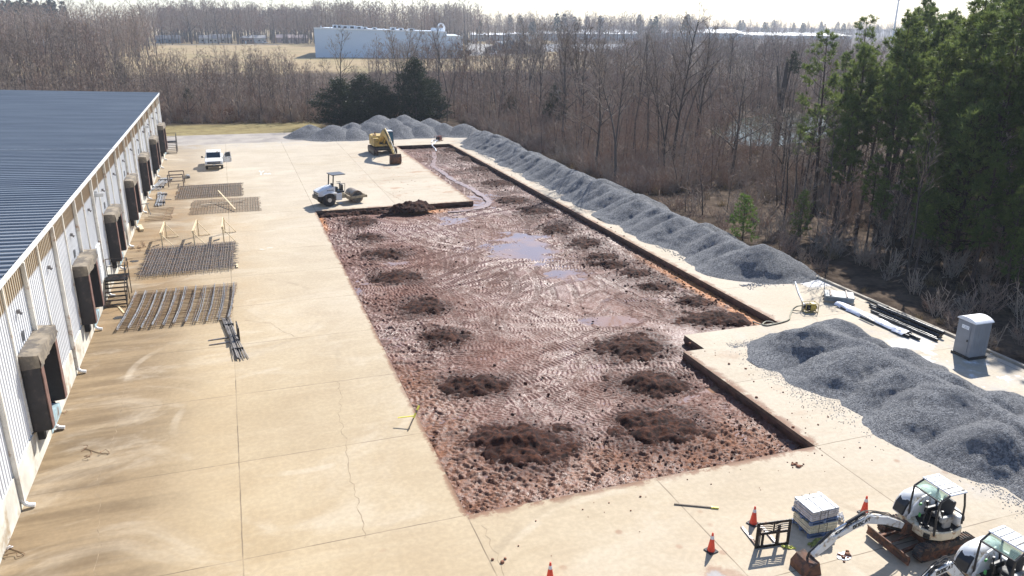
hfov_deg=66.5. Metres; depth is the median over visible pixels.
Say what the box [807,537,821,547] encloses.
tarp
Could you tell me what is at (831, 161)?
bare tree
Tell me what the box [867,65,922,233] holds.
pine tree
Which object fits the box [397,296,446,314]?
mud heap
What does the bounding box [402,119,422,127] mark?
gravel heap
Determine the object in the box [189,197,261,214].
rebar mat
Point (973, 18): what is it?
pine tree
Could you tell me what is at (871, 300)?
plank
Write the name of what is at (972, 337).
portable toilet
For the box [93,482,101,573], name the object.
concrete crack
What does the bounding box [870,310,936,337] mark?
black pipe
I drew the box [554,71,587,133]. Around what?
bare tree
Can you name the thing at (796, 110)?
bare tree
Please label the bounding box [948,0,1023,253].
pine tree
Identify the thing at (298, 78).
bare tree
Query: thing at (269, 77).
bare tree
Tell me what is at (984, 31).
pine tree
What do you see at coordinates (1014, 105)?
pine tree
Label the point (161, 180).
rebar bundle
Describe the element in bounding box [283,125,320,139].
gravel heap
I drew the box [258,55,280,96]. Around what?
bare tree
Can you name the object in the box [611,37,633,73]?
bare tree
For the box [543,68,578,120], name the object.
bare tree
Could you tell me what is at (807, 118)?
pine tree
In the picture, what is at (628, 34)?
industrial shed
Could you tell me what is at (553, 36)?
industrial shed
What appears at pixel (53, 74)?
bare tree
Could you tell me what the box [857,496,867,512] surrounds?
traffic cone
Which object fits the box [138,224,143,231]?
plank
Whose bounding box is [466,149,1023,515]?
loose gravel
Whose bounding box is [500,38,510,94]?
bare tree
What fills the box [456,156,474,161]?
mud heap
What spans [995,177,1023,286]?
pine tree
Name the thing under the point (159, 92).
bare tree
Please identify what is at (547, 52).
bare tree
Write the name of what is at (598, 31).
block tower
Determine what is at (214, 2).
bare tree
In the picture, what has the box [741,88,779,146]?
bare tree
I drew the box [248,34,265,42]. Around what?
house
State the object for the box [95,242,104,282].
man door
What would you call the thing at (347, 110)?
cedar tree
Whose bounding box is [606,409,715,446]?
mud heap
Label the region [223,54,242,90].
bare tree
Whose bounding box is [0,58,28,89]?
bare tree
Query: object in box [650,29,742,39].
industrial shed
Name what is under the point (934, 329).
black pipe
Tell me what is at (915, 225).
bare tree
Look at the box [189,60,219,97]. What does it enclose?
bare tree
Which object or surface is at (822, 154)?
bare tree
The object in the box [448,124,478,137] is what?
gravel heap
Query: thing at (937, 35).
pine tree
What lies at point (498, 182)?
mud heap
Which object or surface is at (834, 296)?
panel stack
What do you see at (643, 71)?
bare tree
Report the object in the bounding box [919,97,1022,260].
pine tree
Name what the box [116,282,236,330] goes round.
rebar mat
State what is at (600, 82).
bare tree
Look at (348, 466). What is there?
concrete crack
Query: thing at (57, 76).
bare tree
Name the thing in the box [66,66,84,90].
bare tree
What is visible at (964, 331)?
door
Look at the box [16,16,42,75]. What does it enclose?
bare tree
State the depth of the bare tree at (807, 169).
66.86 m
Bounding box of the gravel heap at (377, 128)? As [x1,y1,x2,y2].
[364,124,389,135]
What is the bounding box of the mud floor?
[319,147,802,514]
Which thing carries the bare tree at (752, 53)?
on the ground at (844, 269)
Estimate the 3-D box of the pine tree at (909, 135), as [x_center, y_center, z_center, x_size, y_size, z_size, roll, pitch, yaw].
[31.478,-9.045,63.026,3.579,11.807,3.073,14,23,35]
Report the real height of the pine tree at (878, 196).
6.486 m
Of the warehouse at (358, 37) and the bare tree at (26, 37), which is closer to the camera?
the bare tree at (26, 37)
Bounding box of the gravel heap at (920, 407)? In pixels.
[746,318,1023,500]
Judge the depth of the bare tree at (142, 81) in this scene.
151.90 m
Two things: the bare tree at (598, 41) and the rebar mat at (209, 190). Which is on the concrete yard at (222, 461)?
the rebar mat at (209, 190)
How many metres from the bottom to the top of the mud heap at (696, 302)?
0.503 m
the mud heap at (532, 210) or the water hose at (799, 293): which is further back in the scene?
the mud heap at (532, 210)
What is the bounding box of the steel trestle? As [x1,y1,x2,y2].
[167,170,184,186]
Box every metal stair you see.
[104,257,131,308]
[166,133,177,152]
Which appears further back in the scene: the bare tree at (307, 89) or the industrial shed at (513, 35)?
the industrial shed at (513, 35)
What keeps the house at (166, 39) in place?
on the ground at (844, 269)
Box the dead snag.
[773,50,801,142]
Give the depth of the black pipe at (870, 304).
48.04 m
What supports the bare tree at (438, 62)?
on the ground at (844, 269)
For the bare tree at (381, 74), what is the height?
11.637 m
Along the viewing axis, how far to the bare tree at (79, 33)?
240.69 m
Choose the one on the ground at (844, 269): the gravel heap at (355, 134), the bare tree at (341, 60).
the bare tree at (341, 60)
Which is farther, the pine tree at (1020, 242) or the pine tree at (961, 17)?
the pine tree at (961, 17)
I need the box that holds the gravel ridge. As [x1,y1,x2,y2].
[460,131,818,283]
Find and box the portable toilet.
[951,314,994,360]
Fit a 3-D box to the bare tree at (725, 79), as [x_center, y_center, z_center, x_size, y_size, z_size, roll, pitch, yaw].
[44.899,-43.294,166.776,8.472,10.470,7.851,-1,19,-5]
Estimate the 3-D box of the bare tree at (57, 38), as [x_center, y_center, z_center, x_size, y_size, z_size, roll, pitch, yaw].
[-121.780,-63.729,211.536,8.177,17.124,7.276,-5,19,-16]
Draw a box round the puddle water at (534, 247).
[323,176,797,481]
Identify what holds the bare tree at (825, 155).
on the ground at (844, 269)
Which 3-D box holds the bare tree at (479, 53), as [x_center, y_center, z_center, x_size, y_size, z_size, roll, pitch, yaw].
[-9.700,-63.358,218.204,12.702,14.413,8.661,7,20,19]
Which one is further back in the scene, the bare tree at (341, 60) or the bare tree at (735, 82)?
the bare tree at (341, 60)
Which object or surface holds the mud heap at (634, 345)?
on the mud floor
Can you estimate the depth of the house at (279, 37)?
633.18 m
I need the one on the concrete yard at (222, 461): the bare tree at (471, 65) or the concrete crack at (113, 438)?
the concrete crack at (113, 438)
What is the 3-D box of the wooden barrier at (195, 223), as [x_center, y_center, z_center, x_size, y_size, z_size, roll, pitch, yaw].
[-25.111,-4.470,63.185,1.003,1.350,3.864,-5,19,-15]
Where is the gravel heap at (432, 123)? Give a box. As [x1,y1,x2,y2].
[427,121,439,126]
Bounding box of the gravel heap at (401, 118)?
[395,115,412,121]
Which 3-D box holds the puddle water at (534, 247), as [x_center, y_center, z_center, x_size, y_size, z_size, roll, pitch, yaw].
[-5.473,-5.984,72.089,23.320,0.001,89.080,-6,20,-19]
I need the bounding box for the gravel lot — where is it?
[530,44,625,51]
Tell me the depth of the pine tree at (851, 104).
67.93 m
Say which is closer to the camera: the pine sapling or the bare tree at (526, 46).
the pine sapling
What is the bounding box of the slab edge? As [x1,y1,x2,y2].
[316,144,813,446]
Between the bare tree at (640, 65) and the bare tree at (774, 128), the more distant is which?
the bare tree at (640, 65)
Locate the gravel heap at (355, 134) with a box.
[345,127,368,140]
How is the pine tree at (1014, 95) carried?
on the ground at (844, 269)
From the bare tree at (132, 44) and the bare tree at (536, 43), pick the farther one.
the bare tree at (132, 44)
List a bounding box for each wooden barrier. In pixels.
[159,221,178,247]
[192,219,210,246]
[221,217,235,241]
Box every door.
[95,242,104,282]
[954,319,971,355]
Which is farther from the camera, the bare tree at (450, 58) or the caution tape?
the bare tree at (450, 58)
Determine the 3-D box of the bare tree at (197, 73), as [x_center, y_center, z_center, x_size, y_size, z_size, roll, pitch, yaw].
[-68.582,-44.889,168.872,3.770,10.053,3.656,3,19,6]
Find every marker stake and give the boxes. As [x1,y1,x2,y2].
[398,404,419,430]
[674,503,718,508]
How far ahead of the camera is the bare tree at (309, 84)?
152.83 m
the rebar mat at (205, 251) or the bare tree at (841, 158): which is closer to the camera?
the rebar mat at (205, 251)
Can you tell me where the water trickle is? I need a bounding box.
[430,152,491,211]
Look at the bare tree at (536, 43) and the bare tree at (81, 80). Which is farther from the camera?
the bare tree at (536, 43)
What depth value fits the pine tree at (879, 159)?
61.48 m
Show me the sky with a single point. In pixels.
(815, 11)
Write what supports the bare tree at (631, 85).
on the ground at (844, 269)
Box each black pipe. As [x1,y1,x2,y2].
[869,303,942,336]
[870,306,940,337]
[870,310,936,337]
[876,304,944,334]
[878,314,937,340]
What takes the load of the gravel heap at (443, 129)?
on the gravel apron
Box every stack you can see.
[144,207,174,220]
[822,289,854,305]
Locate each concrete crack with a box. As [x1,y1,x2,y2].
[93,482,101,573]
[97,384,125,481]
[336,381,365,534]
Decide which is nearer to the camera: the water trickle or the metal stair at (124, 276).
the metal stair at (124, 276)
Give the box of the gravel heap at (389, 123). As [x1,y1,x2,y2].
[382,118,402,127]
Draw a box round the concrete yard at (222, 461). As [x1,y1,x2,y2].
[0,137,1023,575]
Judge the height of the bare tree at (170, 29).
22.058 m
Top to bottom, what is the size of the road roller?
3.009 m
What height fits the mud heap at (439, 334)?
0.476 m
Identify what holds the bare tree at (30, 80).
on the ground at (844, 269)
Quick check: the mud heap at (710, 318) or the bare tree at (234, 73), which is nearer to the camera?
the mud heap at (710, 318)
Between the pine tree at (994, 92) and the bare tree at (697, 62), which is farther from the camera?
the bare tree at (697, 62)
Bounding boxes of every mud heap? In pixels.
[318,208,435,217]
[342,217,377,227]
[352,233,383,240]
[361,249,407,259]
[370,269,424,286]
[378,199,436,212]
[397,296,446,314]
[418,328,470,349]
[437,374,513,399]
[443,148,459,152]
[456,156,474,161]
[458,422,581,467]
[467,166,490,172]
[480,180,515,186]
[495,197,531,205]
[515,206,557,214]
[533,223,575,234]
[562,237,601,248]
[582,260,628,269]
[585,252,618,261]
[591,331,663,363]
[600,370,693,399]
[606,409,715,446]
[617,268,652,277]
[638,282,675,291]
[670,310,751,328]
[674,295,720,307]
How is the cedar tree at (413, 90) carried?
on the ground at (844, 269)
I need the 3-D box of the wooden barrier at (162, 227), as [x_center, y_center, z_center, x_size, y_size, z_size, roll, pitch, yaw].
[-27.397,-4.262,62.502,1.002,1.350,3.820,-5,20,-17]
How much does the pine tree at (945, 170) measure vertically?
11.460 m
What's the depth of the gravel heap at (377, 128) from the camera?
120.00 m
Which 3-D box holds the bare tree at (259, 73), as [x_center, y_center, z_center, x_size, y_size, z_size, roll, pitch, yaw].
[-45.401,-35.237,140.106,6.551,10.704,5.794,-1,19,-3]
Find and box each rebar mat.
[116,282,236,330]
[134,241,237,277]
[175,182,243,199]
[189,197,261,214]
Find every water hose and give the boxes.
[752,305,803,325]
[795,281,804,304]
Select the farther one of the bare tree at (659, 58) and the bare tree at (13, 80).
the bare tree at (13, 80)
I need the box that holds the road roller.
[312,171,366,206]
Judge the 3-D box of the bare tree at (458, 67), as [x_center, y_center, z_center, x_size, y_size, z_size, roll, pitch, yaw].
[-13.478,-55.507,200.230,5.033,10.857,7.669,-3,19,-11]
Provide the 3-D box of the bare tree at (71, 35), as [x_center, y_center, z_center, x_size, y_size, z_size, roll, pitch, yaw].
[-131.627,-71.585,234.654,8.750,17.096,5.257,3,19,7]
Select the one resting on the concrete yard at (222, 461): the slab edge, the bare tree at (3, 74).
the slab edge
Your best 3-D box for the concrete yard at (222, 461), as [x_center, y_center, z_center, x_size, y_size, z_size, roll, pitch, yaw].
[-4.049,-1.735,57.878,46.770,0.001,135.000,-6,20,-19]
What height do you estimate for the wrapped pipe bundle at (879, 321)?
0.297 m
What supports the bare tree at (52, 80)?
on the ground at (844, 269)
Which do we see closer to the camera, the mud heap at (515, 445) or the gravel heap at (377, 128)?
the mud heap at (515, 445)
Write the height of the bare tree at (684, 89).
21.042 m
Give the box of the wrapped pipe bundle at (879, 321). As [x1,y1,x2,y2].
[834,301,920,340]
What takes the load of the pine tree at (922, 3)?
on the ground at (844, 269)
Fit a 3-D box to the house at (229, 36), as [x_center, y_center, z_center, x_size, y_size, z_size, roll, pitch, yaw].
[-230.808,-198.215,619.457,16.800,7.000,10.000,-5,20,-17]
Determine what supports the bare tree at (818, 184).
on the ground at (844, 269)
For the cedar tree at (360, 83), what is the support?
on the ground at (844, 269)
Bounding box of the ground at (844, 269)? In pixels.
[0,21,1023,363]
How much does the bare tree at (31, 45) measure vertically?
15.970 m
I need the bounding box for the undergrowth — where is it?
[0,64,1023,356]
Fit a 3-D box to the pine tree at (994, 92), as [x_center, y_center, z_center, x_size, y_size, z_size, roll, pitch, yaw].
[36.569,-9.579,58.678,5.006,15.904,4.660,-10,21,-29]
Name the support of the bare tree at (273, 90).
on the ground at (844, 269)
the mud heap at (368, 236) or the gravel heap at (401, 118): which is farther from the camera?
the gravel heap at (401, 118)
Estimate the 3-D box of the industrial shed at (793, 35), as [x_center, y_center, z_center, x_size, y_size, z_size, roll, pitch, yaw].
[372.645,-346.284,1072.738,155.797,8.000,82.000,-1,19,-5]
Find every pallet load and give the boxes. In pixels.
[791,492,838,526]
[792,511,837,538]
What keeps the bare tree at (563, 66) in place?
on the ground at (844, 269)
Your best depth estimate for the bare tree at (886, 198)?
66.81 m
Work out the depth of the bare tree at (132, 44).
275.95 m
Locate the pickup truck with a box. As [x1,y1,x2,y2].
[201,149,231,168]
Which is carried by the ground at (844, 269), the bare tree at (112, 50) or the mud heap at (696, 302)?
the bare tree at (112, 50)
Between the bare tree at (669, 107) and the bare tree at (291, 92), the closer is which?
the bare tree at (669, 107)
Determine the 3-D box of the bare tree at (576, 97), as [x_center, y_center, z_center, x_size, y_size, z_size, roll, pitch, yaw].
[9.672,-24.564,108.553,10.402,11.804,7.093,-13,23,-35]
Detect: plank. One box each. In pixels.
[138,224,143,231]
[201,200,243,204]
[217,190,235,209]
[865,298,888,307]
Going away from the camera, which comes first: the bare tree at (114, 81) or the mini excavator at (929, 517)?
the mini excavator at (929, 517)
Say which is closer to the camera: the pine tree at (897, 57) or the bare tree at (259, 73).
the pine tree at (897, 57)
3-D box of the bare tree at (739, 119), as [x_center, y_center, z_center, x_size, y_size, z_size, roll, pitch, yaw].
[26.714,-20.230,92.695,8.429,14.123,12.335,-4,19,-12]
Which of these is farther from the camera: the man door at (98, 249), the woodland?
the woodland
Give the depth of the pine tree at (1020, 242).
48.44 m
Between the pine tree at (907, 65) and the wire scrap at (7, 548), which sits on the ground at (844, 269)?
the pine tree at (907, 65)
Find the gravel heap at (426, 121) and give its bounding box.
[421,118,440,123]
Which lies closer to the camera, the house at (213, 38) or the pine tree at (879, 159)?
the pine tree at (879, 159)
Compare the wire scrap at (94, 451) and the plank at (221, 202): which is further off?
the plank at (221, 202)
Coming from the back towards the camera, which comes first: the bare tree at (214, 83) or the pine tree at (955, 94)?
the bare tree at (214, 83)
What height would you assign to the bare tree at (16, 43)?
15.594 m
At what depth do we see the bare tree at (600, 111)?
91.18 m
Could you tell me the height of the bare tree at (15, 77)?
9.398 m
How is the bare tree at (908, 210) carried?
on the ground at (844, 269)
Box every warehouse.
[0,90,167,562]
[314,23,462,57]
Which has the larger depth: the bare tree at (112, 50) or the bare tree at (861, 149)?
the bare tree at (112, 50)
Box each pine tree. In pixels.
[787,190,814,241]
[792,108,818,174]
[794,28,851,214]
[821,49,857,180]
[823,116,866,229]
[825,94,871,223]
[828,43,882,199]
[833,13,881,147]
[840,42,885,213]
[856,76,897,227]
[860,152,889,248]
[865,7,936,220]
[867,51,931,226]
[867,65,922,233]
[872,180,898,250]
[882,26,929,89]
[883,102,930,243]
[884,49,931,160]
[886,3,956,195]
[890,0,945,181]
[891,6,927,166]
[892,122,946,256]
[894,17,968,221]
[905,37,968,193]
[906,38,966,224]
[911,114,986,252]
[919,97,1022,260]
[922,69,980,251]
[924,7,963,151]
[928,11,965,164]
[929,10,1017,241]
[937,105,999,260]
[940,0,1018,232]
[946,0,995,192]
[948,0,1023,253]
[965,0,1013,162]
[971,53,1023,257]
[974,6,1023,108]
[974,131,1023,250]
[986,0,1023,186]
[993,38,1022,204]
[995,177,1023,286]
[995,185,1023,298]
[1002,59,1023,253]
[1008,127,1023,280]
[1008,227,1023,311]
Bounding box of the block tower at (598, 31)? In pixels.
[597,18,604,39]
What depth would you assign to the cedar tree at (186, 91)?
152.17 m
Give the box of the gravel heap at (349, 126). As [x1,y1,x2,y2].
[342,122,361,129]
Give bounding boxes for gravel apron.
[167,130,481,146]
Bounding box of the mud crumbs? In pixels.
[359,162,880,563]
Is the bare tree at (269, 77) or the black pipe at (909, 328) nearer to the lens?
the black pipe at (909, 328)
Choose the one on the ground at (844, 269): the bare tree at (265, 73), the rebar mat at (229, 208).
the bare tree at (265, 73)
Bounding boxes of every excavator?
[368,128,401,163]
[790,473,974,575]
[921,525,1023,575]
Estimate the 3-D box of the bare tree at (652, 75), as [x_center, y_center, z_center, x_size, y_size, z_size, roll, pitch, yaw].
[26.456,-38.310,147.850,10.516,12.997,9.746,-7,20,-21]
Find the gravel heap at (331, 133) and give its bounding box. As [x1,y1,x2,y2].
[305,125,346,141]
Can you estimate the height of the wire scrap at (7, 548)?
0.107 m
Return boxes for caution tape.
[782,545,795,548]
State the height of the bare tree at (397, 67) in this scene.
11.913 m
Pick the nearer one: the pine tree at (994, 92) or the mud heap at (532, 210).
the pine tree at (994, 92)
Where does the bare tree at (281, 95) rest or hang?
on the ground at (844, 269)
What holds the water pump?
on the concrete yard at (222, 461)
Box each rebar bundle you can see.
[151,177,171,189]
[155,192,166,206]
[221,317,248,360]
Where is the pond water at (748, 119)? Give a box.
[712,112,834,145]
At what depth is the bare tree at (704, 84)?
107.65 m
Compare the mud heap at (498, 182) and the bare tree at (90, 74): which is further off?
the bare tree at (90, 74)
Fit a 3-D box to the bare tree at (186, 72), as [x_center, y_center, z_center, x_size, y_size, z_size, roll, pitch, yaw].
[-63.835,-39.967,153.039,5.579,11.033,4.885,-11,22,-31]
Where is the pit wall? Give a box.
[317,145,809,447]
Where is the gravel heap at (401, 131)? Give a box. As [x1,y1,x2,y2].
[389,123,414,139]
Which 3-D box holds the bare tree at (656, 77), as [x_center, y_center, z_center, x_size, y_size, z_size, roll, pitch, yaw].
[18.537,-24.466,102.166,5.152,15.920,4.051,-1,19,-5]
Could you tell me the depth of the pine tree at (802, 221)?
64.65 m
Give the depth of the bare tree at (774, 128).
99.74 m
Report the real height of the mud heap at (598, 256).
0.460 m
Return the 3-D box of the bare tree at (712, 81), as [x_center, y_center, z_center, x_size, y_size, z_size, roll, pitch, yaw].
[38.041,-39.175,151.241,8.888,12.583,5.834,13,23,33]
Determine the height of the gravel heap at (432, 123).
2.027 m
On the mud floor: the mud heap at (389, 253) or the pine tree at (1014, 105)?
the mud heap at (389, 253)
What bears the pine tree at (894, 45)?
on the ground at (844, 269)
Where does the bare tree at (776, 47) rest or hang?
on the ground at (844, 269)
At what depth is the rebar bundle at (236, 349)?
43.40 m
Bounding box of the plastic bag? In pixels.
[838,512,843,521]
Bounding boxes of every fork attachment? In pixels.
[208,321,239,344]
[740,518,791,548]
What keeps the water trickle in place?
on the mud floor
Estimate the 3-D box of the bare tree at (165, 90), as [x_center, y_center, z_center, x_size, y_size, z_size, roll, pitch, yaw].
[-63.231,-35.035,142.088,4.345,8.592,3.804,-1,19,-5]
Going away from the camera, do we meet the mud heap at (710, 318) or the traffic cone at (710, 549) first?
the traffic cone at (710, 549)
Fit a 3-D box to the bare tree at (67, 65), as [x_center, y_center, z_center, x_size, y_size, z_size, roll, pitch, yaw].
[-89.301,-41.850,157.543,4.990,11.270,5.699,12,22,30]
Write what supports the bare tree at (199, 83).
on the ground at (844, 269)
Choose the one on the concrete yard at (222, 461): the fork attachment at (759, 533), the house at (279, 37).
the fork attachment at (759, 533)
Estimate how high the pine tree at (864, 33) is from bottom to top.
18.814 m
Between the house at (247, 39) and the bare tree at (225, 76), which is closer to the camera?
the bare tree at (225, 76)
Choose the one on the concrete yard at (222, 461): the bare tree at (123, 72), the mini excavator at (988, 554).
the mini excavator at (988, 554)
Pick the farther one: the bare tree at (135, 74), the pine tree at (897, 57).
the bare tree at (135, 74)
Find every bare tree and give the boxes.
[0,25,26,83]
[0,27,19,71]
[0,55,20,89]
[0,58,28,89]
[0,61,11,88]
[1,63,38,89]
[4,34,38,89]
[5,62,26,88]
[10,15,44,83]
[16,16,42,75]
[20,25,43,70]
[20,68,38,89]
[23,68,48,90]
[27,13,56,79]
[28,60,59,89]
[32,61,63,89]
[35,23,67,81]
[39,65,53,90]
[43,53,64,90]
[44,19,75,79]
[44,67,63,90]
[50,62,71,90]
[51,18,81,80]
[53,36,74,83]
[55,21,82,74]
[58,52,83,90]
[59,20,82,62]
[63,25,86,46]
[65,33,93,87]
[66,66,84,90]
[73,55,107,90]
[73,64,91,90]
[76,30,108,84]
[79,54,104,90]
[101,40,121,68]
[104,63,123,91]
[105,55,123,90]
[116,65,136,91]
[119,58,151,90]
[122,23,147,61]
[122,29,142,68]
[126,64,151,91]
[133,60,149,90]
[147,56,167,95]
[151,65,180,98]
[152,77,172,118]
[154,61,181,113]
[155,71,176,106]
[162,13,180,44]
[172,55,195,94]
[173,57,208,120]
[179,0,201,43]
[185,65,211,102]
[186,68,209,110]
[189,57,200,89]
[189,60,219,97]
[189,63,212,107]
[191,62,203,87]
[196,62,225,112]
[202,63,224,103]
[203,0,226,43]
[213,57,229,88]
[213,60,246,103]
[215,57,247,121]
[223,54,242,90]
[223,62,238,96]
[226,8,245,43]
[228,59,249,92]
[235,60,262,101]
[239,54,270,98]
[240,63,276,114]
[256,61,276,91]
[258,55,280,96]
[261,59,277,91]
[261,65,281,105]
[263,70,283,113]
[265,62,281,96]
[273,73,285,119]
[275,57,299,104]
[277,63,302,120]
[293,62,310,93]
[293,76,318,118]
[299,69,317,101]
[319,25,364,91]
[355,58,393,90]
[375,23,426,96]
[387,45,405,83]
[414,15,456,83]
[427,26,447,96]
[445,48,456,68]
[446,58,461,121]
[450,52,468,78]
[454,35,472,93]
[459,34,492,78]
[460,56,478,88]
[474,24,499,111]
[485,45,523,113]
[496,36,511,96]
[497,51,535,99]
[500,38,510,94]
[504,31,529,77]
[507,16,553,104]
[511,47,529,77]
[516,23,529,100]
[520,36,565,113]
[530,20,603,136]
[532,22,560,79]
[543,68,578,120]
[544,37,587,119]
[550,67,618,141]
[552,27,566,125]
[554,19,607,121]
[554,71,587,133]
[565,38,627,172]
[573,34,645,176]
[582,13,617,85]
[584,62,614,100]
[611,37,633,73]
[620,43,642,120]
[623,61,638,117]
[624,51,672,102]
[626,26,662,152]
[629,29,662,154]
[634,55,691,167]
[635,44,644,103]
[637,30,660,90]
[638,2,733,159]
[642,40,670,151]
[642,93,682,153]
[670,40,694,75]
[675,33,698,87]
[679,29,694,74]
[680,38,719,149]
[686,20,731,146]
[688,31,714,104]
[690,49,707,76]
[695,54,726,113]
[699,56,789,172]
[711,25,747,94]
[712,62,742,98]
[714,31,751,91]
[715,89,765,151]
[724,60,743,138]
[734,56,766,140]
[739,49,769,81]
[740,87,824,182]
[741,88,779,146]
[747,39,759,68]
[749,38,792,91]
[749,79,815,150]
[757,131,781,172]
[759,43,787,85]
[766,31,784,74]
[766,75,803,204]
[767,139,790,176]
[781,106,799,221]
[787,97,883,200]
[789,167,822,231]
[792,99,809,217]
[797,107,833,231]
[801,165,871,268]
[803,69,855,188]
[808,132,837,178]
[812,141,839,185]
[814,56,840,94]
[814,108,845,226]
[815,121,833,197]
[840,108,880,207]
[846,173,875,230]
[862,88,882,178]
[866,160,911,231]
[868,127,898,225]
[870,174,914,262]
[896,137,943,240]
[902,85,933,219]
[904,99,944,281]
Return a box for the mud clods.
[324,148,798,513]
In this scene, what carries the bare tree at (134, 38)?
on the ground at (844, 269)
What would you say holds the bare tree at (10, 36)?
on the ground at (844, 269)
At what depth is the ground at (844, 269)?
76.97 m
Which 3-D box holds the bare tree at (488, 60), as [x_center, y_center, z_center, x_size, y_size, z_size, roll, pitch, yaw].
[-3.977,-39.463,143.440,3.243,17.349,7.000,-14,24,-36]
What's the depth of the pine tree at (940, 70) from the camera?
62.39 m
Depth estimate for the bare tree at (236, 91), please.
137.07 m
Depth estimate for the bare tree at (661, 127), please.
99.95 m
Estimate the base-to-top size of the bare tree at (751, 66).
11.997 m
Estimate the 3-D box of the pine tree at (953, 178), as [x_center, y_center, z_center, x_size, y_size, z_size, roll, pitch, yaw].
[33.952,-7.731,58.646,4.025,12.290,3.582,9,20,22]
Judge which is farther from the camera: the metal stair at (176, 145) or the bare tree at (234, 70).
the bare tree at (234, 70)
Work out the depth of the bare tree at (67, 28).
229.62 m
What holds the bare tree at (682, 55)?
on the ground at (844, 269)
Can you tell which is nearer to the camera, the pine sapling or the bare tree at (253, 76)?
the pine sapling
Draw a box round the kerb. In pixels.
[816,275,1023,367]
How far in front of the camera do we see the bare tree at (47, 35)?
216.42 m
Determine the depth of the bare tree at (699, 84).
105.10 m
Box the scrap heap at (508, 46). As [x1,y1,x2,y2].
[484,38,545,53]
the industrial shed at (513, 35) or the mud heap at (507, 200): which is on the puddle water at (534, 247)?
the mud heap at (507, 200)
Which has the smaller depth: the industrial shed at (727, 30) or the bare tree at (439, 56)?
the bare tree at (439, 56)
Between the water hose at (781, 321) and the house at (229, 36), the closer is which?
the water hose at (781, 321)
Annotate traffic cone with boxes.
[547,562,552,575]
[703,532,718,554]
[746,506,758,527]
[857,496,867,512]
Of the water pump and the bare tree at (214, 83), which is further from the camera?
the bare tree at (214, 83)
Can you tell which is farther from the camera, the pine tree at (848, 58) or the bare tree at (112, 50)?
the bare tree at (112, 50)
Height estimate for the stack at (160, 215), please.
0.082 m
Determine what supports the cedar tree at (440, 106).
on the ground at (844, 269)
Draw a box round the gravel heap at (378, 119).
[360,115,388,124]
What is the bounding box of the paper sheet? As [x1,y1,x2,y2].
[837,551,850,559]
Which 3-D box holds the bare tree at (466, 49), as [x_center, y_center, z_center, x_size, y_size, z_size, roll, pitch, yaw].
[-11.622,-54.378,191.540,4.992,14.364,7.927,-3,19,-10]
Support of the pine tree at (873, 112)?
on the ground at (844, 269)
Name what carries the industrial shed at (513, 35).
on the ground at (844, 269)
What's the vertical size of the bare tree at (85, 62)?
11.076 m
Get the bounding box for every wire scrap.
[3,538,24,556]
[82,445,109,457]
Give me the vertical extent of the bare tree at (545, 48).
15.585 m
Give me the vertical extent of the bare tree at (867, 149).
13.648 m
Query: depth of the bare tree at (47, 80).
144.05 m
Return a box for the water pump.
[801,301,818,312]
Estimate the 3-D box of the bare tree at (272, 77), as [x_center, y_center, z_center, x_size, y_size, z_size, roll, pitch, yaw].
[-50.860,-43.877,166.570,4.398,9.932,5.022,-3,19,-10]
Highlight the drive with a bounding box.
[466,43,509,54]
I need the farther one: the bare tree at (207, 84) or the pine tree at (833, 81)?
the bare tree at (207, 84)
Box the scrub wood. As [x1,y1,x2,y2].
[0,13,900,214]
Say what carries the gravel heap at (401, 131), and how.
on the gravel apron
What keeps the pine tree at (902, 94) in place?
on the ground at (844, 269)
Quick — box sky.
[0,0,1001,28]
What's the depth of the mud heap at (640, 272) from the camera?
57.52 m
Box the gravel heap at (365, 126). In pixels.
[361,122,376,130]
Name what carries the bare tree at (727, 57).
on the ground at (844, 269)
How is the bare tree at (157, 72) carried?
on the ground at (844, 269)
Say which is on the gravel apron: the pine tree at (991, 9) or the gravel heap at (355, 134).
the gravel heap at (355, 134)
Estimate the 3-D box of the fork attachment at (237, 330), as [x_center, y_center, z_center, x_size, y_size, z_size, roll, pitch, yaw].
[-16.142,2.533,43.672,1.630,0.810,1.290,-8,20,-23]
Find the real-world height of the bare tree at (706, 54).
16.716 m
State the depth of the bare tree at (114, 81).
138.01 m
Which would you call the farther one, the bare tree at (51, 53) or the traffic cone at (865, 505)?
the bare tree at (51, 53)
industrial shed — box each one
[470,33,509,40]
[509,32,536,41]
[544,31,574,40]
[575,29,635,40]
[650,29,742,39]
[744,32,851,39]
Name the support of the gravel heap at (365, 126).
on the gravel apron
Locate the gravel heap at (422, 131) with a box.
[411,124,436,138]
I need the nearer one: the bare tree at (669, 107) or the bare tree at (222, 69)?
the bare tree at (669, 107)
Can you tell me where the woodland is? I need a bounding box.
[0,0,965,61]
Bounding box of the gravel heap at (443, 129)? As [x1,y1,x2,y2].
[433,123,451,137]
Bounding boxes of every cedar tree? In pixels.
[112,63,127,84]
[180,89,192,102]
[306,76,381,126]
[338,72,400,123]
[360,85,410,118]
[386,55,441,121]
[416,77,453,120]
[500,92,521,115]
[541,82,567,121]
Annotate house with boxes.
[155,34,180,42]
[199,35,218,42]
[209,34,230,42]
[240,35,253,43]
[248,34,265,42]
[276,34,306,42]
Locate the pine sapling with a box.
[726,192,771,242]
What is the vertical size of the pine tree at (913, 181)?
10.725 m
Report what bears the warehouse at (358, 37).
on the ground at (844, 269)
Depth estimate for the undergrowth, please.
92.53 m
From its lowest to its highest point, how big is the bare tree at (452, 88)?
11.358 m
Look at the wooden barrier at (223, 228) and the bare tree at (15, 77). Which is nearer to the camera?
the wooden barrier at (223, 228)
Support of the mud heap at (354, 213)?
on the mud floor
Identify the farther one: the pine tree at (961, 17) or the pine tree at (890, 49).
the pine tree at (890, 49)

